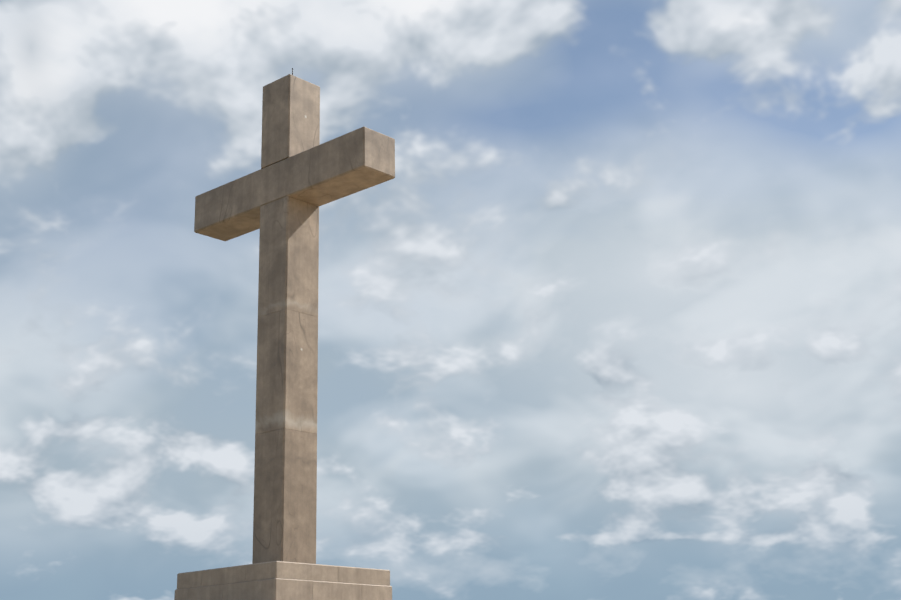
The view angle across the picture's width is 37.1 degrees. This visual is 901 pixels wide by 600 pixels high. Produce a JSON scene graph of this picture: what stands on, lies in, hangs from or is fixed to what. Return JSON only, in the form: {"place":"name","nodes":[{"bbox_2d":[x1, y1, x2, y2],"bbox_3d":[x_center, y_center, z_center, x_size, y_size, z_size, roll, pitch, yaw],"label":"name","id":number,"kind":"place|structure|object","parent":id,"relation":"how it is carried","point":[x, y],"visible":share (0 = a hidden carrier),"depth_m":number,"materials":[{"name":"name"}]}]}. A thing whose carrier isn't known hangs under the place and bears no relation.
{"place":"outdoors","nodes":[
{"label":"outdoors","id":0,"kind":"place"},
{"bbox_2d":[0,0,900,599],"label":"sky","id":1,"kind":"structure","parent":0,"point":[617,316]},
{"bbox_3d":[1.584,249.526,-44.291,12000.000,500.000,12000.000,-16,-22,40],"label":"ground","id":2,"kind":"structure","parent":0,"visible":0},
{"bbox_3d":[-3.538,8.525,28.214,8.600,3.647,8.600,-16,-22,40],"label":"podium","id":3,"kind":"object","parent":2,"relation":"on","visible":0},
{"bbox_2d":[174,561,391,599],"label":"plinth","id":4,"kind":"structure","parent":3,"relation":"on","point":[277,580],"depth_m":27.66,"materials":[{"name":"stone"}]},
{"bbox_2d":[194,74,394,563],"bbox_3d":[-3.711,0.369,30.668,5.996,11.522,1.000,-16,-22,40],"label":"cross","id":5,"kind":"object","parent":4,"relation":"on","point":[290,186],"visible":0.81,"depth_m":30.22,"materials":[{"name":"stone"}]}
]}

